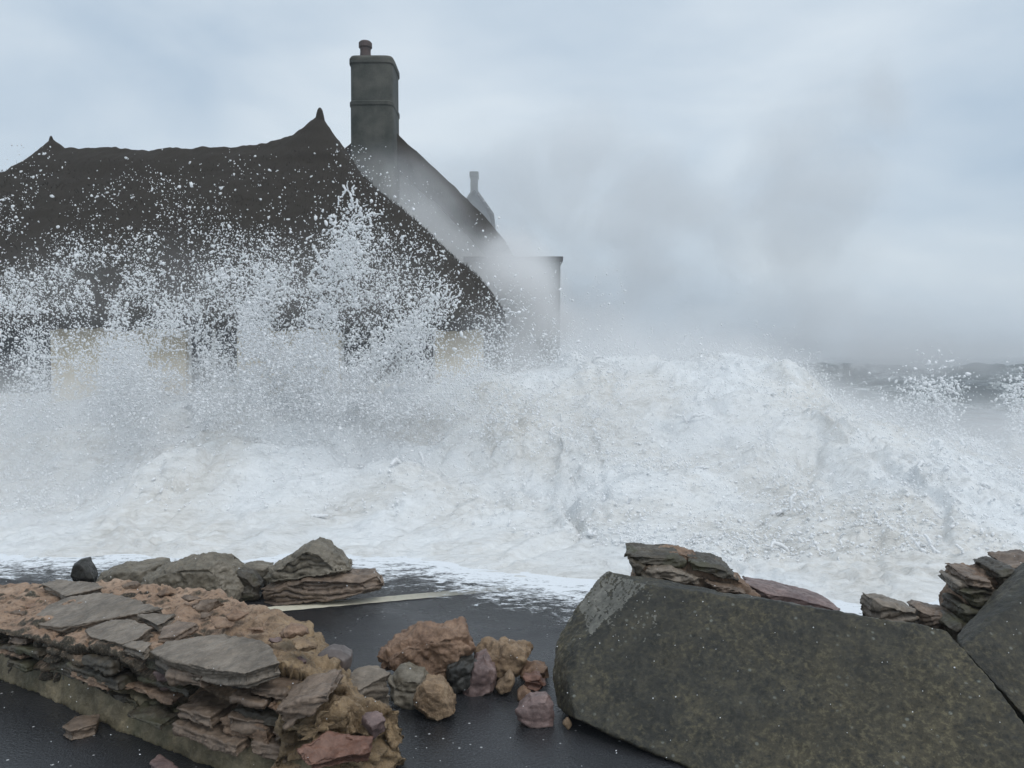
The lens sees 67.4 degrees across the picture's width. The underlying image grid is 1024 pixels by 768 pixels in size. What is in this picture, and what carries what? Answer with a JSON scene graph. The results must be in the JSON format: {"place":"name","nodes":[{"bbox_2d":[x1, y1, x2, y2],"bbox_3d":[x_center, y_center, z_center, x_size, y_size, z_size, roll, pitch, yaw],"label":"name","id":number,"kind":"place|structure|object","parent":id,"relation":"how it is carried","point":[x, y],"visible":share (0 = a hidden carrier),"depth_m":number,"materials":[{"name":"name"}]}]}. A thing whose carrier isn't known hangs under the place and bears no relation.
{"place":"outdoors","nodes":[
{"label":"outdoors","id":0,"kind":"place"},
{"bbox_2d":[467,171,495,228],"bbox_3d":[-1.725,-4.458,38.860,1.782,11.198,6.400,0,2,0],"label":"distant house","id":1,"kind":"structure","parent":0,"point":[476,200],"depth_m":35.73,"materials":[{"name":"stone"}]},
{"bbox_2d":[0,402,1023,767],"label":"road","id":2,"kind":"structure","parent":0,"point":[488,730],"depth_m":3.38,"materials":[{"name":"grey asphalt"}]},
{"bbox_2d":[62,714,99,739],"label":"slate rock","id":3,"kind":"object","parent":2,"relation":"on","point":[80,727],"visible":1,"depth_m":3.23,"materials":[{"name":"brown stone"}]},
{"bbox_2d":[70,557,97,582],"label":"pointed stone","id":4,"kind":"object","parent":2,"relation":"on","point":[84,569],"visible":0.82,"depth_m":5.20,"materials":[{"name":"grey stone"}]},
{"bbox_2d":[95,557,170,582],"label":"slate rock","id":5,"kind":"object","parent":2,"relation":"on","point":[134,570],"visible":0.48,"depth_m":5.16,"materials":[{"name":"grey stone"}]},
{"bbox_2d":[149,754,177,767],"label":"slate rock","id":6,"kind":"object","parent":2,"relation":"on","point":[159,761],"visible":1,"depth_m":2.96,"materials":[{"name":"stone"}]},
{"bbox_2d":[141,552,245,601],"bbox_3d":[-2.070,1.272,5.060,0.673,0.332,0.388,0,2,0],"label":"boulder","id":7,"kind":"object","parent":2,"relation":"on","point":[209,571],"visible":0.62,"depth_m":4.92,"materials":[{"name":"grey stone"}]},
{"bbox_2d":[0,578,405,767],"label":"wall chunk","id":8,"kind":"object","parent":2,"relation":"on","point":[84,644],"depth_m":3.15,"materials":[{"name":"stone"}]},
{"bbox_2d":[318,644,352,670],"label":"cobble","id":9,"kind":"object","parent":8,"relation":"on","point":[343,654],"visible":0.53,"depth_m":3.19,"materials":[{"name":"stone"}]},
{"bbox_2d":[236,567,263,601],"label":"stone","id":10,"kind":"object","parent":2,"relation":"on","point":[251,579],"visible":0.77,"depth_m":4.99,"materials":[{"name":"stone"}]},
{"bbox_2d":[0,107,506,409],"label":"thatched cottage","id":11,"kind":"structure","parent":2,"relation":"on","point":[289,156],"depth_m":14.12,"materials":[{"name":"black plant"}]},
{"bbox_2d":[0,329,54,399],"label":"window","id":12,"kind":"structure","parent":11,"relation":"in","point":[2,379],"depth_m":13.62,"materials":[{"name":"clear glass"}]},
{"bbox_2d":[188,328,237,392],"bbox_3d":[-5.275,-0.442,13.623,0.898,1.371,0.060,0,2,0],"label":"window","id":13,"kind":"structure","parent":11,"relation":"in","point":[193,344],"depth_m":13.61,"materials":[{"name":"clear glass"}]},
{"bbox_2d":[341,331,434,384],"bbox_3d":[-2.183,-0.571,13.618,1.672,1.224,0.060,0,2,0],"label":"window","id":14,"kind":"structure","parent":11,"relation":"in","point":[368,334],"depth_m":13.62,"materials":[{"name":"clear glass"}]},
{"bbox_2d":[245,560,273,586],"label":"stone","id":15,"kind":"object","parent":2,"relation":"on","point":[260,567],"visible":0.44,"depth_m":5.22,"materials":[{"name":"grey stone"}]},
{"bbox_2d":[261,568,383,605],"bbox_3d":[-1.227,1.324,5.036,0.803,0.207,0.296,0,2,0],"label":"slate rock","id":16,"kind":"object","parent":2,"relation":"on","point":[332,587],"visible":0.88,"depth_m":4.92,"materials":[{"name":"grey stone"}]},
{"bbox_2d":[263,537,352,582],"bbox_3d":[-1.333,1.161,5.064,0.581,0.264,0.311,0,2,0],"label":"slate rock","id":17,"kind":"object","parent":16,"relation":"on","point":[320,556],"visible":0.97,"depth_m":4.95,"materials":[{"name":"grey stone"}]},
{"bbox_2d":[268,590,469,610],"bbox_3d":[-0.111,1.400,5.246,5.233,0.001,0.120,-1,2,-17],"label":"road line","id":18,"kind":"object","parent":2,"relation":"on","point":[361,601],"visible":0.33,"depth_m":5.00,"materials":[{"name":"paint"}]},
{"bbox_2d":[349,665,390,707],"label":"slate rock","id":19,"kind":"object","parent":2,"relation":"on","point":[369,681],"visible":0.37,"depth_m":3.29,"materials":[{"name":"grey stone"}]},
{"bbox_2d":[387,662,428,709],"bbox_3d":[-0.464,1.389,3.552,0.228,0.178,0.205,0,2,0],"label":"boulder","id":20,"kind":"object","parent":2,"relation":"on","point":[404,680],"visible":0.63,"depth_m":3.48,"materials":[{"name":"grey stone"}]},
{"bbox_2d":[377,616,476,679],"bbox_3d":[-0.417,1.309,3.806,0.490,0.306,0.299,0,2,0],"label":"boulder","id":21,"kind":"object","parent":2,"relation":"on","point":[448,642],"visible":0.79,"depth_m":3.70,"materials":[{"name":"brown stone"}]},
{"bbox_2d":[345,40,513,265],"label":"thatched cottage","id":22,"kind":"structure","parent":2,"relation":"on","point":[374,107],"depth_m":19.34,"materials":[{"name":"stone"}]},
{"bbox_2d":[413,674,456,720],"bbox_3d":[-0.346,1.388,3.406,0.195,0.179,0.160,0,2,0],"label":"boulder","id":23,"kind":"object","parent":2,"relation":"on","point":[434,698],"visible":1,"depth_m":3.35,"materials":[{"name":"brown stone"}]},
{"bbox_2d":[446,654,476,693],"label":"boulder","id":24,"kind":"object","parent":2,"relation":"on","point":[458,674],"visible":0.73,"depth_m":3.61,"materials":[{"name":"grey stone"}]},
{"bbox_2d":[0,552,939,617],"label":"sea foam","id":25,"kind":"object","parent":2,"relation":"on","point":[555,592],"visible":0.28,"depth_m":5.51,"materials":[{"name":"white"}]},
{"bbox_2d":[463,648,496,696],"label":"boulder","id":26,"kind":"object","parent":2,"relation":"on","point":[483,679],"visible":0.82,"depth_m":3.60,"materials":[{"name":"pink stone"}]},
{"bbox_2d":[474,636,533,679],"bbox_3d":[-0.052,1.370,3.851,0.299,0.189,0.229,0,2,9],"label":"boulder","id":27,"kind":"object","parent":2,"relation":"on","point":[501,650],"visible":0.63,"depth_m":3.78,"materials":[{"name":"brown stone"}]},
{"bbox_2d":[495,670,514,694],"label":"stone","id":28,"kind":"object","parent":2,"relation":"on","point":[505,683],"visible":1,"depth_m":3.60,"materials":[{"name":"brown stone"}]},
{"bbox_2d":[464,256,562,373],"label":"outbuilding","id":29,"kind":"structure","parent":2,"relation":"on","point":[527,267],"depth_m":18.44,"materials":[{"name":"grey"}]},
{"bbox_2d":[517,684,530,700],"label":"stone","id":30,"kind":"object","parent":2,"relation":"on","point":[522,691],"visible":0.75,"depth_m":3.55,"materials":[{"name":"brown stone"}]},
{"bbox_2d":[520,660,548,678],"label":"stone","id":31,"kind":"object","parent":2,"relation":"on","point":[537,665],"visible":0.73,"depth_m":3.78,"materials":[{"name":"brown stone"}]},
{"bbox_2d":[522,670,546,691],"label":"stone","id":32,"kind":"object","parent":2,"relation":"on","point":[535,680],"visible":0.93,"depth_m":3.62,"materials":[{"name":"red stone"}]},
{"bbox_2d":[515,691,554,728],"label":"slate rock","id":33,"kind":"object","parent":2,"relation":"on","point":[536,711],"visible":0.99,"depth_m":3.30,"materials":[{"name":"stone"}]},
{"bbox_2d":[563,717,571,729],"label":"stone","id":34,"kind":"object","parent":2,"relation":"on","point":[567,723],"visible":1,"depth_m":3.28,"materials":[{"name":"brown stone"}]},
{"bbox_2d":[624,542,760,596],"bbox_3d":[0.953,1.193,4.108,0.722,0.627,0.322,0,2,0],"label":"masonry chunk","id":35,"kind":"object","parent":2,"relation":"on","point":[677,564],"visible":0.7,"depth_m":4.03,"materials":[{"name":"stone"}]},
{"bbox_2d":[553,571,1023,767],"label":"concrete slab","id":36,"kind":"object","parent":2,"relation":"on","point":[747,665],"depth_m":3.16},
{"bbox_2d":[742,576,839,610],"bbox_3d":[1.568,1.275,4.357,0.540,0.332,0.292,0,2,0],"label":"slate rock","id":37,"kind":"object","parent":2,"relation":"on","point":[771,589],"visible":0.44,"depth_m":4.27,"materials":[{"name":"stone"}]},
{"bbox_2d":[860,592,918,622],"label":"slate rock","id":38,"kind":"object","parent":2,"relation":"on","point":[879,606],"visible":0.45,"depth_m":3.82,"materials":[{"name":"grey stone"}]},
{"bbox_2d":[907,599,953,629],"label":"slate rock","id":39,"kind":"object","parent":2,"relation":"on","point":[930,615],"visible":0.23,"depth_m":3.84,"materials":[{"name":"brown stone"}]},
{"bbox_2d":[938,549,1023,641],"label":"masonry chunk","id":40,"kind":"object","parent":2,"relation":"on","point":[966,593],"visible":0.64,"depth_m":3.82,"materials":[{"name":"stone"}]},
{"bbox_2d":[957,563,1023,723],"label":"concrete slab","id":41,"kind":"object","parent":2,"relation":"on","point":[987,640],"depth_m":3.29,"materials":[{"name":"grey concrete"}]},
{"bbox_2d":[0,0,1023,355],"label":"sky","id":42,"kind":"structure","parent":0,"point":[848,175],"materials":[{"name":"grey"}]},
{"bbox_2d":[561,356,1023,412],"bbox_3d":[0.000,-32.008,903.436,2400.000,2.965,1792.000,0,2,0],"label":"sea","id":43,"kind":"structure","parent":0,"point":[987,369],"depth_m":41.70,"materials":[{"name":"grey liquid"}]},
{"bbox_2d":[0,352,1023,605],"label":"white water","id":44,"kind":"structure","parent":43,"relation":"on","point":[128,522],"depth_m":7.24,"materials":[{"name":"liquid"}]},
{"bbox_2d":[0,144,1023,764],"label":"sea spray","id":45,"kind":"object","parent":44,"relation":"on","point":[134,384],"visible":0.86,"depth_m":8.55,"materials":[{"name":"white liquid"}]}
]}

